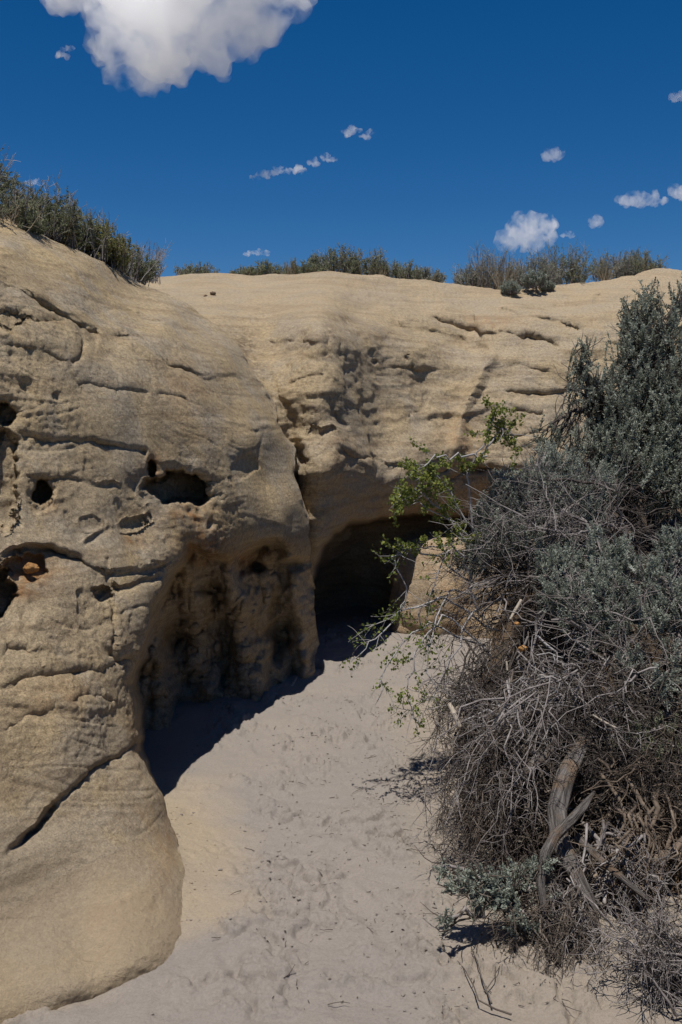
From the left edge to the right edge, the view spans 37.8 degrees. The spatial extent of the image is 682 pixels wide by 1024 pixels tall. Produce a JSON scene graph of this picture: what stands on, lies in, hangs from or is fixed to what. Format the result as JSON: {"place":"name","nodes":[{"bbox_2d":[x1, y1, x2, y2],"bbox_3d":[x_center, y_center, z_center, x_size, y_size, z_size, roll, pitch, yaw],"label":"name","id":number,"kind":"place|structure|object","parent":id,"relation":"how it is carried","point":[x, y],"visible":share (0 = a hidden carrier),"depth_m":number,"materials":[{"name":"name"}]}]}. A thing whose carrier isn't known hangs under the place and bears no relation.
{"place":"outdoors","nodes":[
{"label":"outdoors","id":0,"kind":"place"},
{"bbox_2d":[0,0,681,288],"label":"sky","id":1,"kind":"structure","parent":0,"point":[233,133],"materials":[{"name":"blue"}]},
{"bbox_2d":[2,605,681,1023],"bbox_3d":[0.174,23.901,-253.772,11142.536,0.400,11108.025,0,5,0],"label":"sandy ground","id":2,"kind":"structure","parent":0,"point":[238,971],"depth_m":3.48,"materials":[{"name":"beige sand"}]},
{"bbox_2d":[0,217,318,1023],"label":"sandstone outcrop","id":3,"kind":"object","parent":2,"relation":"on","point":[154,521],"visible":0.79,"depth_m":4.13,"materials":[{"name":"beige stone"}]},
{"bbox_2d":[0,145,28,199],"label":"shrub","id":4,"kind":"object","parent":3,"relation":"on","point":[3,185],"visible":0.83,"depth_m":5.23,"materials":[{"name":"green plant"}]},
{"bbox_2d":[0,181,48,234],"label":"shrub","id":5,"kind":"object","parent":3,"relation":"on","point":[29,216],"visible":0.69,"depth_m":5.02,"materials":[{"name":"green plant"}]},
{"bbox_2d":[23,562,39,573],"bbox_3d":[-1.163,0.210,3.737,0.064,0.043,0.046,0,5,0],"label":"rock chunk","id":6,"kind":"object","parent":3,"relation":"on","point":[28,567],"visible":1,"depth_m":3.73,"materials":[{"name":"stone"}]},
{"bbox_2d":[3,166,90,242],"bbox_3d":[-1.665,-1.671,5.428,0.533,0.361,0.574,0,5,0],"label":"shrub","id":7,"kind":"object","parent":3,"relation":"on","point":[53,215],"visible":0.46,"depth_m":5.43,"materials":[{"name":"green plant"}]},
{"bbox_2d":[42,190,101,254],"bbox_3d":[-1.585,-1.658,5.679,0.482,0.340,0.472,5,7,43],"label":"shrub","id":8,"kind":"object","parent":3,"relation":"on","point":[71,240],"visible":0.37,"depth_m":5.68,"materials":[{"name":"green plant"}]},
{"bbox_2d":[63,209,121,262],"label":"shrub","id":9,"kind":"object","parent":3,"relation":"on","point":[102,244],"visible":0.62,"depth_m":5.75,"materials":[{"name":"green plant"}]},
{"bbox_2d":[98,222,144,274],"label":"shrub","id":10,"kind":"object","parent":3,"relation":"on","point":[119,259],"visible":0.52,"depth_m":5.89,"materials":[{"name":"green plant"}]},
{"bbox_2d":[124,233,161,286],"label":"shrub","id":11,"kind":"object","parent":3,"relation":"on","point":[135,274],"visible":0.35,"depth_m":6.31,"materials":[{"name":"green plant"}]},
{"bbox_2d":[130,239,171,283],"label":"bare shrub","id":12,"kind":"object","parent":3,"relation":"on","point":[155,277],"visible":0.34,"depth_m":7.38,"materials":[{"name":"grey plant"}]},
{"bbox_2d":[13,651,541,1023],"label":"sand crumbs","id":13,"kind":"object","parent":2,"relation":"on","point":[403,994],"visible":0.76,"depth_m":3.66,"materials":[{"name":"beige sand"}]},
{"bbox_2d":[290,676,298,685],"bbox_3d":[-0.291,1.053,6.162,0.022,0.026,0.223,1,5,8],"label":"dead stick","id":14,"kind":"object","parent":2,"relation":"on","point":[294,681],"visible":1,"depth_m":6.16,"materials":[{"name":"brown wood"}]},
{"bbox_2d":[211,524,681,1013],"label":"twig litter","id":15,"kind":"object","parent":2,"relation":"on","point":[615,686],"visible":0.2,"depth_m":3.66,"materials":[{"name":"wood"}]},
{"bbox_2d":[537,635,555,652],"bbox_3d":[0.792,0.509,3.843,0.080,0.064,0.015,3,6,28],"label":"dead stick","id":16,"kind":"object","parent":15,"relation":"on","point":[545,643],"visible":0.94,"depth_m":3.84,"materials":[{"name":"grey wood"}]},
{"bbox_2d":[464,598,680,762],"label":"fallen branches","id":17,"kind":"object","parent":15,"relation":"on","point":[580,682],"visible":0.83,"depth_m":3.66,"materials":[{"name":"grey wood"}]},
{"bbox_2d":[536,674,548,682],"bbox_3d":[0.757,0.622,3.719,0.045,0.037,0.050,-4,6,-36],"label":"grey stone","id":18,"kind":"object","parent":17,"relation":"on","point":[541,676],"visible":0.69,"depth_m":3.71,"materials":[{"name":"grey stone"}]},
{"bbox_2d":[592,714,615,728],"bbox_3d":[0.921,0.734,3.489,0.092,0.034,0.010,5,7,44],"label":"dead stick","id":19,"kind":"object","parent":17,"relation":"on","point":[607,723],"visible":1,"depth_m":3.48,"materials":[{"name":"brown wood"}]},
{"bbox_2d":[457,949,511,1014],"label":"dead twig","id":20,"kind":"object","parent":2,"relation":"on","point":[496,1009],"visible":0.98,"depth_m":2.79,"materials":[{"name":"brown wood"}]},
{"bbox_2d":[414,836,574,967],"bbox_3d":[0.477,1.163,3.120,0.501,0.331,0.476,0,5,0],"label":"sagebrush","id":21,"kind":"object","parent":2,"relation":"on","point":[487,891],"visible":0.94,"depth_m":3.03,"materials":[{"name":"green plant"}]},
{"bbox_2d":[485,867,619,984],"bbox_3d":[0.638,1.305,3.014,0.429,0.432,0.465,0,5,0],"label":"shrub","id":22,"kind":"object","parent":2,"relation":"on","point":[563,930],"visible":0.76,"depth_m":3.00,"materials":[{"name":"grey plant"}]},
{"bbox_2d":[566,884,681,1022],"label":"dead shrub","id":23,"kind":"object","parent":2,"relation":"on","point":[654,960],"visible":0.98,"depth_m":2.78,"materials":[{"name":"grey plant"}]},
{"bbox_2d":[144,268,681,614],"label":"sandstone cliff","id":24,"kind":"structure","parent":0,"point":[362,378],"depth_m":8.08,"materials":[{"name":"beige stone"}]},
{"bbox_2d":[173,261,220,274],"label":"shrub","id":25,"kind":"object","parent":24,"relation":"on","point":[191,270],"visible":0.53,"depth_m":9.46,"materials":[{"name":"green plant"}]},
{"bbox_2d":[228,265,257,275],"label":"shrub","id":26,"kind":"object","parent":24,"relation":"on","point":[243,271],"visible":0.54,"depth_m":9.72,"materials":[{"name":"green plant"}]},
{"bbox_2d":[249,258,283,274],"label":"shrub","id":27,"kind":"object","parent":24,"relation":"on","point":[261,269],"visible":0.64,"depth_m":9.70,"materials":[{"name":"green plant"}]},
{"bbox_2d":[279,257,299,274],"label":"grass tuft","id":28,"kind":"object","parent":24,"relation":"on","point":[290,268],"visible":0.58,"depth_m":9.29,"materials":[{"name":"plant"}]},
{"bbox_2d":[283,257,325,273],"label":"shrub","id":29,"kind":"object","parent":24,"relation":"on","point":[311,266],"visible":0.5,"depth_m":9.34,"materials":[{"name":"green plant"}]},
{"bbox_2d":[308,243,366,273],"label":"shrub","id":30,"kind":"object","parent":24,"relation":"on","point":[344,265],"visible":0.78,"depth_m":9.44,"materials":[{"name":"green plant"}]},
{"bbox_2d":[342,245,401,274],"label":"shrub","id":31,"kind":"object","parent":24,"relation":"on","point":[374,265],"visible":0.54,"depth_m":9.59,"materials":[{"name":"green plant"}]},
{"bbox_2d":[372,267,387,275],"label":"grass tuft","id":32,"kind":"object","parent":24,"relation":"on","point":[381,273],"visible":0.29,"depth_m":9.52,"materials":[{"name":"plant"}]},
{"bbox_2d":[382,258,422,278],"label":"shrub","id":33,"kind":"object","parent":24,"relation":"on","point":[400,272],"visible":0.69,"depth_m":9.70,"materials":[{"name":"green plant"}]},
{"bbox_2d":[409,264,446,282],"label":"shrub","id":34,"kind":"object","parent":24,"relation":"on","point":[437,276],"visible":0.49,"depth_m":9.82,"materials":[{"name":"green plant"}]},
{"bbox_2d":[450,263,501,288],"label":"shrub","id":35,"kind":"object","parent":24,"relation":"on","point":[460,279],"visible":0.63,"depth_m":10.05,"materials":[{"name":"green plant"}]},
{"bbox_2d":[458,240,546,289],"bbox_3d":[1.629,-2.462,10.102,0.889,0.618,0.670,0,5,0],"label":"shrub","id":36,"kind":"object","parent":24,"relation":"on","point":[483,269],"visible":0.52,"depth_m":10.02,"materials":[{"name":"green plant"}]},
{"bbox_2d":[483,253,522,289],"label":"grass tuft","id":37,"kind":"object","parent":24,"relation":"on","point":[500,281],"visible":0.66,"depth_m":9.87,"materials":[{"name":"plant"}]},
{"bbox_2d":[500,279,523,293],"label":"cushion plant","id":38,"kind":"object","parent":24,"relation":"on","point":[510,288],"visible":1,"depth_m":9.56,"materials":[{"name":"green plant"}]},
{"bbox_2d":[520,268,547,289],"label":"cushion plant","id":39,"kind":"object","parent":24,"relation":"on","point":[531,280],"visible":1,"depth_m":9.67,"materials":[{"name":"green plant"}]},
{"bbox_2d":[502,248,569,288],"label":"shrub","id":40,"kind":"object","parent":24,"relation":"on","point":[550,276],"visible":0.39,"depth_m":10.09,"materials":[{"name":"green plant"}]},
{"bbox_2d":[537,280,556,290],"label":"cushion plant","id":41,"kind":"object","parent":24,"relation":"on","point":[551,286],"visible":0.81,"depth_m":9.78,"materials":[{"name":"green plant"}]},
{"bbox_2d":[536,238,600,284],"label":"shrub","id":42,"kind":"object","parent":24,"relation":"on","point":[573,274],"visible":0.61,"depth_m":10.33,"materials":[{"name":"green plant"}]},
{"bbox_2d":[595,254,619,280],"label":"grass tuft","id":43,"kind":"object","parent":24,"relation":"on","point":[603,277],"visible":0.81,"depth_m":10.33,"materials":[{"name":"plant"}]},
{"bbox_2d":[587,247,638,281],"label":"shrub","id":44,"kind":"object","parent":24,"relation":"on","point":[618,272],"visible":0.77,"depth_m":10.48,"materials":[{"name":"green plant"}]},
{"bbox_2d":[616,244,670,275],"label":"shrub","id":45,"kind":"object","parent":24,"relation":"on","point":[643,264],"visible":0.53,"depth_m":10.55,"materials":[{"name":"green plant"}]},
{"bbox_2d":[453,486,681,898],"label":"soil bank","id":46,"kind":"structure","parent":0,"point":[578,829],"depth_m":3.84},
{"bbox_2d":[339,394,534,736],"bbox_3d":[0.424,0.208,4.312,0.833,1.440,0.401,-4,6,-38],"label":"leafy shrub","id":47,"kind":"object","parent":46,"relation":"on","point":[406,493],"visible":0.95,"depth_m":4.29,"materials":[{"name":"green plant"}]},
{"bbox_2d":[388,533,534,638],"bbox_3d":[1.092,0.671,7.925,1.440,1.050,0.971,0,5,0],"label":"rock slab","id":48,"kind":"object","parent":46,"relation":"on","point":[409,571],"visible":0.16,"depth_m":7.53,"materials":[{"name":"stone"}]},
{"bbox_2d":[394,612,594,903],"bbox_3d":[0.557,0.884,3.695,0.753,0.996,1.108,0,5,0],"label":"dead shrub","id":49,"kind":"object","parent":46,"relation":"on","point":[494,739],"visible":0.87,"depth_m":3.55,"materials":[{"name":"grey plant"}]},
{"bbox_2d":[448,702,462,728],"bbox_3d":[0.412,0.743,3.626,0.025,0.083,0.088,-3,6,-29],"label":"dead stick","id":50,"kind":"object","parent":49,"relation":"on","point":[452,710],"visible":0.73,"depth_m":3.62,"materials":[{"name":"brown wood"}]},
{"bbox_2d":[449,439,622,594],"bbox_3d":[0.879,0.025,4.491,0.688,0.707,0.658,3,6,31],"label":"sagebrush","id":51,"kind":"object","parent":46,"relation":"on","point":[558,465],"visible":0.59,"depth_m":4.44,"materials":[{"name":"grey plant"}]},
{"bbox_2d":[408,438,681,700],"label":"dead shrub","id":52,"kind":"object","parent":46,"relation":"on","point":[512,573],"visible":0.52,"depth_m":4.32,"materials":[{"name":"grey plant"}]},
{"bbox_2d":[509,599,522,619],"bbox_3d":[0.698,0.390,3.980,0.077,0.078,0.015,-5,7,-43],"label":"dead stick","id":53,"kind":"object","parent":52,"relation":"on","point":[517,607],"visible":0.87,"depth_m":3.98,"materials":[{"name":"brown wood"}]},
{"bbox_2d":[518,645,527,651],"bbox_3d":[0.705,0.529,3.860,0.039,0.027,0.030,0,5,0],"label":"ochre stone","id":54,"kind":"object","parent":52,"relation":"on","point":[522,648],"visible":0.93,"depth_m":3.85,"materials":[{"name":"orange stone"}]},
{"bbox_2d":[513,718,681,944],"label":"dead branch","id":55,"kind":"object","parent":46,"relation":"on","point":[557,806],"visible":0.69,"depth_m":3.27,"materials":[{"name":"weathered grey wood"},{"name":"bark"},{"name":"weathered twig"}]},
{"bbox_2d":[521,272,681,546],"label":"sagebrush","id":56,"kind":"object","parent":46,"relation":"on","point":[651,431],"visible":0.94,"depth_m":4.74,"materials":[{"name":"green plant"}]},
{"bbox_2d":[524,655,681,930],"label":"dead shrub","id":57,"kind":"object","parent":46,"relation":"on","point":[637,828],"visible":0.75,"depth_m":3.42,"materials":[{"name":"brown plant"}]},
{"bbox_2d":[531,518,681,713],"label":"sagebrush","id":58,"kind":"object","parent":46,"relation":"on","point":[623,564],"visible":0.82,"depth_m":3.89,"materials":[{"name":"green plant"}]},
{"bbox_2d":[600,693,681,776],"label":"sagebrush","id":59,"kind":"object","parent":46,"relation":"on","point":[649,739],"visible":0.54,"depth_m":3.54,"materials":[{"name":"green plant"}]}
]}

